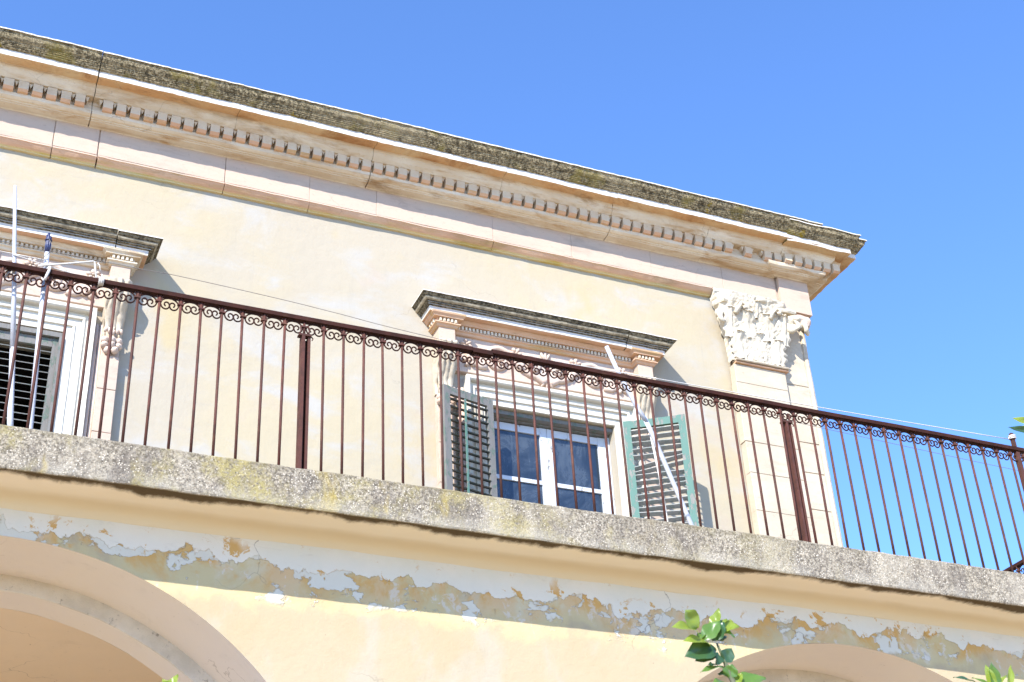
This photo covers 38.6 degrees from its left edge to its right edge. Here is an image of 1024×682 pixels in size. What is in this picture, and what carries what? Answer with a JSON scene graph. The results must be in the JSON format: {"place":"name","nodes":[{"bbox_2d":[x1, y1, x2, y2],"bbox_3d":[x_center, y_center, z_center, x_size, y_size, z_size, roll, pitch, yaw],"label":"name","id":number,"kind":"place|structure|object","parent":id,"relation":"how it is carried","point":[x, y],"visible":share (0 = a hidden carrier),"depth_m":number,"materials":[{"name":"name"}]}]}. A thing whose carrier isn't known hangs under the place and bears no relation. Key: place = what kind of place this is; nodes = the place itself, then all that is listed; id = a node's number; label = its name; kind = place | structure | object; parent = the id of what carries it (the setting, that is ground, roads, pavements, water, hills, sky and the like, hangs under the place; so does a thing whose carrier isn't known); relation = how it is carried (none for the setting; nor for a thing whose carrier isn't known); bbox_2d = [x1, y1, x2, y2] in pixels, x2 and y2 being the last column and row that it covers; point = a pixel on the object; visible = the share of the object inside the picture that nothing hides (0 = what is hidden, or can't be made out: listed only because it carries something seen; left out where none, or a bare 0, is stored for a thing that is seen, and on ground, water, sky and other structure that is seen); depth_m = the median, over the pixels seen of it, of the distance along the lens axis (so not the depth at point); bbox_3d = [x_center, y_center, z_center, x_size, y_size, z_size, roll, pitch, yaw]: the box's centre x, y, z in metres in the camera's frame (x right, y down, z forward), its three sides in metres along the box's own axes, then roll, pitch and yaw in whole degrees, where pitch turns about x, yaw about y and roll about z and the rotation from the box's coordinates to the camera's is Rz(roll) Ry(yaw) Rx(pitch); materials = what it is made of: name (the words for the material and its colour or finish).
{"place":"outdoors","nodes":[
{"label":"outdoors","id":0,"kind":"place"},
{"bbox_2d":[0,0,1023,572],"label":"sky","id":1,"kind":"structure","parent":0,"point":[898,125],"materials":[{"name":"blue"}]},
{"label":"ground","id":2,"kind":"structure","parent":0,"visible":0},
{"bbox_2d":[0,25,1023,681],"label":"villa","id":3,"kind":"object","parent":2,"relation":"on","point":[134,559],"visible":0.91,"depth_m":11.79,"materials":[{"name":"beige paint"}]},
{"bbox_2d":[3,185,16,426],"bbox_3d":[-2.707,-0.187,7.936,0.209,1.594,0.058,20,-39,-32],"label":"white pole","id":4,"kind":"object","parent":3,"relation":"on","point":[10,412],"visible":0.85,"depth_m":7.90,"materials":[{"name":"plastic"}]},
{"bbox_2d":[2,241,1017,470],"bbox_3d":[-0.009,0.120,10.341,13.500,0.454,0.004,11,-35,-21],"label":"thin wire","id":5,"kind":"object","parent":3,"relation":"attached to","point":[429,336],"visible":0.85,"depth_m":9.96,"materials":[{"name":"grey metal"}]},
{"bbox_2d":[0,260,1023,572],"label":"iron railing","id":6,"kind":"object","parent":3,"relation":"on","point":[476,354],"visible":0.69,"depth_m":8.87,"materials":[{"name":"brown metal"}]},
{"bbox_2d":[29,233,51,428],"bbox_3d":[-2.560,-0.059,7.886,0.080,1.307,0.136,0,-32,-6],"label":"white pole","id":7,"kind":"object","parent":6,"relation":"attached to","point":[48,244],"visible":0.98,"depth_m":7.97,"materials":[{"name":"plastic"}]},
{"bbox_2d":[0,251,1015,439],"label":"clothesline","id":8,"kind":"object","parent":7,"relation":"attached to","point":[1011,436],"visible":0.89,"depth_m":9.72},
{"bbox_2d":[38,261,103,286],"bbox_3d":[-2.447,-0.408,8.129,0.354,0.190,0.080,11,-35,-21],"label":"bent cane","id":9,"kind":"object","parent":6,"relation":"attached to","point":[101,281],"visible":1,"depth_m":8.15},
{"bbox_2d":[493,409,615,513],"bbox_3d":[0.368,1.765,12.191,1.211,2.486,0.145,11,-35,-21],"label":"french window","id":10,"kind":"structure","parent":3,"relation":"in","point":[525,426],"depth_m":12.69,"materials":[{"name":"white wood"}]},
{"bbox_2d":[605,345,693,524],"bbox_3d":[1.004,0.812,9.928,0.728,1.651,0.060,16,-37,-28],"label":"leaning pole","id":11,"kind":"object","parent":3,"relation":"on","point":[651,433],"visible":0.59,"depth_m":9.97,"materials":[{"name":"white plastic"}]},
{"bbox_2d":[649,434,668,521],"bbox_3d":[1.011,1.079,9.771,0.106,1.022,0.027,24,-41,-37],"label":"thin stick","id":12,"kind":"object","parent":3,"relation":"on","point":[654,451],"visible":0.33,"depth_m":9.92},
{"bbox_2d":[162,417,1023,681],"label":"lemon tree","id":13,"kind":"object","parent":2,"relation":"on","point":[701,649],"visible":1,"depth_m":5.13,"materials":[{"name":"green plant"}]}
]}

